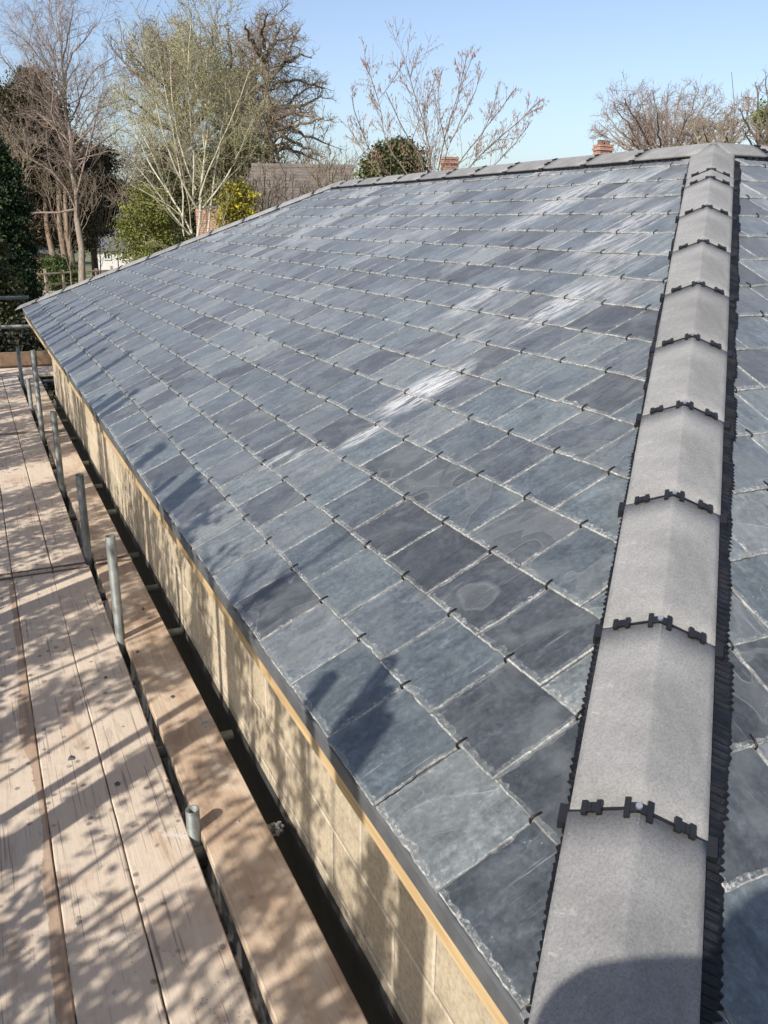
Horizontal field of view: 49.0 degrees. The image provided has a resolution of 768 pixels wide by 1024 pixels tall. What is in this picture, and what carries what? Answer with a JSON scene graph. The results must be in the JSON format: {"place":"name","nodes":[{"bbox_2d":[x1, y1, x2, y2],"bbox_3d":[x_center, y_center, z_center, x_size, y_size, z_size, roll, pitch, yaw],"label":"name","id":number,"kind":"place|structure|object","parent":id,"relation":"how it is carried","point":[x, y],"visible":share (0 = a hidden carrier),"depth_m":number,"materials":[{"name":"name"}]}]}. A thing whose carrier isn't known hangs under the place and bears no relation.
{"place":"outdoors","nodes":[
{"label":"outdoors","id":0,"kind":"place"},
{"bbox_2d":[43,288,59,295],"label":"path","id":1,"kind":"structure","parent":0,"point":[51,291],"depth_m":45.98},
{"bbox_2d":[97,226,133,269],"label":"white house","id":2,"kind":"structure","parent":0,"point":[107,263],"depth_m":65.96,"materials":[{"name":"paint"}]},
{"bbox_2d":[103,251,110,259],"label":"window","id":3,"kind":"structure","parent":2,"relation":"in","point":[106,257],"depth_m":65.81,"materials":[{"name":"white"}]},
{"bbox_2d":[0,250,262,1023],"bbox_3d":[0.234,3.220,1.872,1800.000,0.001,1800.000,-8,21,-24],"label":"ground","id":4,"kind":"structure","parent":0,"point":[88,265],"depth_m":5.66,"materials":[{"name":"soil"}]},
{"bbox_2d":[0,206,28,330],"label":"laurel bush","id":5,"kind":"object","parent":4,"relation":"on","point":[7,284],"visible":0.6,"depth_m":15.56,"materials":[{"name":"green plant"}]},
{"bbox_2d":[0,133,49,330],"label":"conifer","id":6,"kind":"object","parent":4,"relation":"on","point":[16,205],"visible":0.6,"depth_m":19.03,"materials":[{"name":"green plant"}]},
{"bbox_2d":[0,117,50,239],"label":"bare scrub","id":7,"kind":"object","parent":4,"relation":"on","point":[24,157],"visible":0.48,"depth_m":27.92,"materials":[{"name":"brown plant"}]},
{"bbox_2d":[0,313,55,420],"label":"laurel bush","id":8,"kind":"object","parent":4,"relation":"on","point":[23,339],"visible":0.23,"depth_m":14.82,"materials":[{"name":"green plant"}]},
{"bbox_2d":[0,77,86,288],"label":"bare tree","id":9,"kind":"object","parent":4,"relation":"on","point":[7,91],"visible":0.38,"depth_m":45.90,"materials":[{"name":"brown plant"}]},
{"bbox_2d":[34,242,74,287],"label":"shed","id":10,"kind":"structure","parent":4,"relation":"on","point":[46,249],"depth_m":47.92,"materials":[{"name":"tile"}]},
{"bbox_2d":[2,59,112,257],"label":"conifer","id":11,"kind":"object","parent":4,"relation":"on","point":[91,243],"visible":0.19,"depth_m":47.99,"materials":[{"name":"green plant"}]},
{"bbox_2d":[36,252,90,290],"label":"laurel bush","id":12,"kind":"object","parent":4,"relation":"on","point":[58,263],"visible":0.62,"depth_m":46.17,"materials":[{"name":"green plant"}]},
{"bbox_2d":[23,150,112,284],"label":"bare scrub","id":13,"kind":"object","parent":4,"relation":"on","point":[70,191],"visible":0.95,"depth_m":42.85,"materials":[{"name":"brown plant"}]},
{"bbox_2d":[36,266,112,292],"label":"rail fence","id":14,"kind":"object","parent":4,"relation":"on","point":[45,274],"visible":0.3,"depth_m":45.68,"materials":[{"name":"brown wood"}]},
{"bbox_2d":[0,0,154,281],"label":"bare tree","id":15,"kind":"object","parent":4,"relation":"on","point":[66,127],"visible":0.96,"depth_m":41.19,"materials":[{"name":"brown plant"}]},
{"bbox_2d":[61,163,134,273],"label":"bare scrub","id":16,"kind":"object","parent":4,"relation":"on","point":[103,191],"visible":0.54,"depth_m":49.62,"materials":[{"name":"brown plant"}]},
{"bbox_2d":[73,132,134,276],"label":"conifer","id":17,"kind":"object","parent":4,"relation":"on","point":[94,261],"visible":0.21,"depth_m":52.43,"materials":[{"name":"green plant"}]},
{"bbox_2d":[88,123,152,266],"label":"bare scrub","id":18,"kind":"object","parent":4,"relation":"on","point":[115,174],"visible":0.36,"depth_m":52.66,"materials":[{"name":"brown plant"}]},
{"bbox_2d":[100,156,177,255],"bbox_3d":[-11.809,-13.534,40.652,3.416,6.686,9.504,-5,20,-17],"label":"bare scrub","id":19,"kind":"object","parent":4,"relation":"on","point":[124,187],"visible":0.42,"depth_m":38.23,"materials":[{"name":"brown plant"}]},
{"bbox_2d":[0,296,283,901],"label":"scaffold","id":20,"kind":"object","parent":4,"relation":"on","point":[192,813],"visible":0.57,"depth_m":5.30,"materials":[{"name":"metal"}]},
{"bbox_2d":[0,494,11,577],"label":"scaffold board","id":21,"kind":"object","parent":20,"relation":"on","point":[5,569],"visible":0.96,"depth_m":5.50,"materials":[{"name":"brown wood"}]},
{"bbox_2d":[0,376,16,434],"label":"scaffold board","id":22,"kind":"object","parent":20,"relation":"on","point":[7,425],"visible":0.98,"depth_m":9.35,"materials":[{"name":"brown wood"}]},
{"bbox_2d":[2,375,38,432],"bbox_3d":[-4.431,-1.341,10.196,0.201,0.043,3.690,-8,21,-24],"label":"scaffold board","id":23,"kind":"object","parent":20,"relation":"on","point":[23,419],"visible":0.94,"depth_m":9.83,"materials":[{"name":"brown wood"}]},
{"bbox_2d":[0,433,51,579],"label":"scaffold board","id":24,"kind":"object","parent":20,"relation":"on","point":[27,547],"visible":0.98,"depth_m":6.20,"materials":[{"name":"brown wood"}]},
{"bbox_2d":[0,371,52,377],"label":"scaffold board","id":25,"kind":"object","parent":20,"relation":"on","point":[45,373],"visible":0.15,"depth_m":11.96,"materials":[{"name":"brown wood"}]},
{"bbox_2d":[0,366,52,370],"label":"scaffold board","id":26,"kind":"object","parent":20,"relation":"on","point":[23,368],"visible":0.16,"depth_m":12.34,"materials":[{"name":"brown wood"}]},
{"bbox_2d":[0,350,51,367],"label":"toe board","id":27,"kind":"object","parent":26,"relation":"on","point":[9,359],"depth_m":12.42,"materials":[{"name":"brown wood"}]},
{"bbox_2d":[0,368,52,373],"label":"scaffold board","id":28,"kind":"object","parent":20,"relation":"on","point":[29,370],"visible":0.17,"depth_m":12.18,"materials":[{"name":"brown wood"}]},
{"bbox_2d":[0,577,75,1023],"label":"scaffold board","id":29,"kind":"object","parent":20,"relation":"on","point":[35,987],"visible":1,"depth_m":2.80,"materials":[{"name":"brown wood"}]},
{"bbox_2d":[23,375,65,431],"bbox_3d":[-4.193,-1.365,10.290,0.217,0.043,3.720,-8,21,-24],"label":"scaffold board","id":30,"kind":"object","parent":20,"relation":"on","point":[47,405],"visible":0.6,"depth_m":9.90,"materials":[{"name":"brown wood"}]},
{"bbox_2d":[18,432,86,569],"bbox_3d":[-2.799,-0.217,6.949,0.212,0.043,3.898,-8,21,-24],"label":"scaffold board","id":31,"kind":"object","parent":20,"relation":"on","point":[63,546],"visible":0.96,"depth_m":6.35,"materials":[{"name":"brown wood"}]},
{"bbox_2d":[45,431,130,562],"bbox_3d":[-2.556,-0.243,7.038,0.219,0.042,3.840,-8,21,-24],"label":"scaffold board","id":32,"kind":"object","parent":20,"relation":"on","point":[101,526],"visible":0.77,"depth_m":6.49,"materials":[{"name":"brown wood"}]},
{"bbox_2d":[14,571,167,1023],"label":"scaffold board","id":33,"kind":"object","parent":20,"relation":"on","point":[113,976],"visible":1,"depth_m":2.94,"materials":[{"name":"brown wood"}]},
{"bbox_2d":[52,565,257,1023],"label":"scaffold board","id":34,"kind":"object","parent":20,"relation":"on","point":[199,977],"visible":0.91,"depth_m":2.95,"materials":[{"name":"brown wood"}]},
{"bbox_2d":[94,558,367,1023],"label":"scaffold board","id":35,"kind":"object","parent":20,"relation":"on","point":[298,974],"visible":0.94,"depth_m":2.94,"materials":[{"name":"brown wood"}]},
{"bbox_2d":[201,720,210,727],"bbox_3d":[-0.775,0.914,3.639,0.064,0.007,0.050,10,21,26],"label":"chip","id":36,"kind":"object","parent":35,"relation":"on","point":[205,724],"visible":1,"depth_m":3.63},
{"bbox_2d":[98,176,194,263],"bbox_3d":[-7.335,-7.872,26.630,2.898,5.096,3.023,8,20,20],"label":"yellow conifer","id":37,"kind":"object","parent":4,"relation":"on","point":[147,215],"visible":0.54,"depth_m":25.86,"materials":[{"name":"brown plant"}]},
{"bbox_2d":[116,157,205,249],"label":"conifer","id":38,"kind":"object","parent":4,"relation":"on","point":[177,193],"visible":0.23,"depth_m":42.05,"materials":[{"name":"plant"}]},
{"bbox_2d":[101,3,243,240],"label":"oak tree","id":39,"kind":"object","parent":4,"relation":"on","point":[138,76],"visible":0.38,"depth_m":43.53,"materials":[{"name":"green plant"}]},
{"bbox_2d":[83,0,288,251],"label":"pale stemmed tree","id":40,"kind":"object","parent":4,"relation":"on","point":[187,55],"visible":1,"depth_m":23.86,"materials":[{"name":"plant"}]},
{"bbox_2d":[194,206,242,234],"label":"brick wall","id":41,"kind":"structure","parent":4,"relation":"on","point":[211,227],"depth_m":28.98,"materials":[{"name":"brick"}]},
{"bbox_2d":[162,0,293,206],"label":"ivy clad tree","id":42,"kind":"object","parent":4,"relation":"on","point":[229,113],"visible":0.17,"depth_m":42.26,"materials":[{"name":"green plant"}]},
{"bbox_2d":[172,129,287,219],"bbox_3d":[-6.775,-13.768,39.711,6.132,7.867,5.807,5,19,13],"label":"ivy bush","id":43,"kind":"object","parent":4,"relation":"on","point":[208,184],"visible":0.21,"depth_m":38.18,"materials":[{"name":"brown plant"}]},
{"bbox_2d":[210,179,262,229],"bbox_3d":[-4.481,-7.625,26.073,1.821,5.058,1.620,-8,21,-24],"label":"yellow shrub","id":44,"kind":"object","parent":4,"relation":"on","point":[234,204],"visible":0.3,"depth_m":25.29,"materials":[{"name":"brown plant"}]},
{"bbox_2d":[222,153,311,213],"bbox_3d":[-3.929,-8.849,28.095,2.865,6.095,6.718,-8,21,-24],"label":"bare scrub","id":45,"kind":"object","parent":4,"relation":"on","point":[255,181],"visible":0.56,"depth_m":27.16,"materials":[{"name":"brown plant"}]},
{"bbox_2d":[199,0,346,181],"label":"oak tree","id":46,"kind":"object","parent":4,"relation":"on","point":[275,116],"visible":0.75,"depth_m":41.56,"materials":[{"name":"brown plant"}]},
{"bbox_2d":[232,151,343,210],"bbox_3d":[-2.645,-9.118,28.661,3.793,6.274,7.083,-8,21,-24],"label":"bare scrub","id":47,"kind":"object","parent":4,"relation":"on","point":[308,182],"visible":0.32,"depth_m":28.14,"materials":[{"name":"brown plant"}]},
{"bbox_2d":[263,142,315,176],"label":"bare scrub","id":48,"kind":"object","parent":4,"relation":"on","point":[305,159],"visible":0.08,"depth_m":37.77,"materials":[{"name":"brown plant"}]},
{"bbox_2d":[243,163,353,212],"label":"brick house","id":49,"kind":"structure","parent":4,"relation":"on","point":[296,169],"depth_m":33.06,"materials":[{"name":"tile"}]},
{"bbox_2d":[292,137,374,194],"bbox_3d":[-1.382,-7.994,25.451,2.108,6.238,3.459,-8,21,-24],"label":"bare scrub","id":50,"kind":"object","parent":4,"relation":"on","point":[328,173],"visible":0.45,"depth_m":24.96,"materials":[{"name":"brown plant"}]},
{"bbox_2d":[307,134,364,178],"bbox_3d":[-2.312,-13.497,38.866,3.269,8.010,9.395,-1,19,-4],"label":"bare scrub","id":51,"kind":"object","parent":4,"relation":"on","point":[353,158],"visible":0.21,"depth_m":38.66,"materials":[{"name":"brown plant"}]},
{"bbox_2d":[353,151,395,178],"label":"holly bush","id":52,"kind":"object","parent":4,"relation":"on","point":[365,169],"visible":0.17,"depth_m":26.21,"materials":[{"name":"green plant"}]},
{"bbox_2d":[15,142,767,1023],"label":"house","id":53,"kind":"structure","parent":4,"relation":"on","point":[437,502],"depth_m":2.44,"materials":[{"name":"stone"}]},
{"bbox_2d":[355,132,437,178],"bbox_3d":[0.416,-8.741,27.350,2.997,6.478,2.855,-8,21,-24],"label":"holly bush","id":54,"kind":"object","parent":4,"relation":"on","point":[399,155],"visible":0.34,"depth_m":25.98,"materials":[{"name":"green plant"}]},
{"bbox_2d":[339,15,548,176],"bbox_3d":[1.112,-7.039,19.707,4.322,8.185,4.533,9,20,22],"label":"hazel tree","id":55,"kind":"object","parent":4,"relation":"on","point":[426,105],"visible":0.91,"depth_m":18.99,"materials":[{"name":"brown plant"}]},
{"bbox_2d":[585,69,745,151],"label":"round crowned tree","id":56,"kind":"object","parent":4,"relation":"on","point":[646,128],"visible":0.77,"depth_m":52.14,"materials":[{"name":"brown plant"}]},
{"bbox_2d":[685,95,753,143],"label":"bare tree","id":57,"kind":"object","parent":4,"relation":"on","point":[718,128],"visible":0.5,"depth_m":45.48,"materials":[{"name":"brown plant"}]},
{"bbox_2d":[730,72,734,142],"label":"aerial mast","id":58,"kind":"object","parent":4,"relation":"on","point":[734,110],"visible":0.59,"depth_m":40.02,"materials":[{"name":"metal"}]},
{"bbox_2d":[721,70,767,145],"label":"bare tree","id":59,"kind":"object","parent":4,"relation":"on","point":[761,118],"visible":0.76,"depth_m":38.43,"materials":[{"name":"brown plant"}]},
{"bbox_2d":[0,0,767,217],"label":"sky","id":60,"kind":"structure","parent":0,"point":[562,53],"materials":[{"name":"blue"}]},
{"bbox_2d":[440,157,459,169],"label":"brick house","id":61,"kind":"structure","parent":0,"point":[453,160],"depth_m":32.64,"materials":[{"name":"brick"}]},
{"bbox_2d":[592,140,614,154],"bbox_3d":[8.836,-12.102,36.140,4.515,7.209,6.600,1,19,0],"label":"chimney","id":62,"kind":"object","parent":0,"point":[602,147],"depth_m":35.80,"materials":[{"name":"brick"}]}
]}

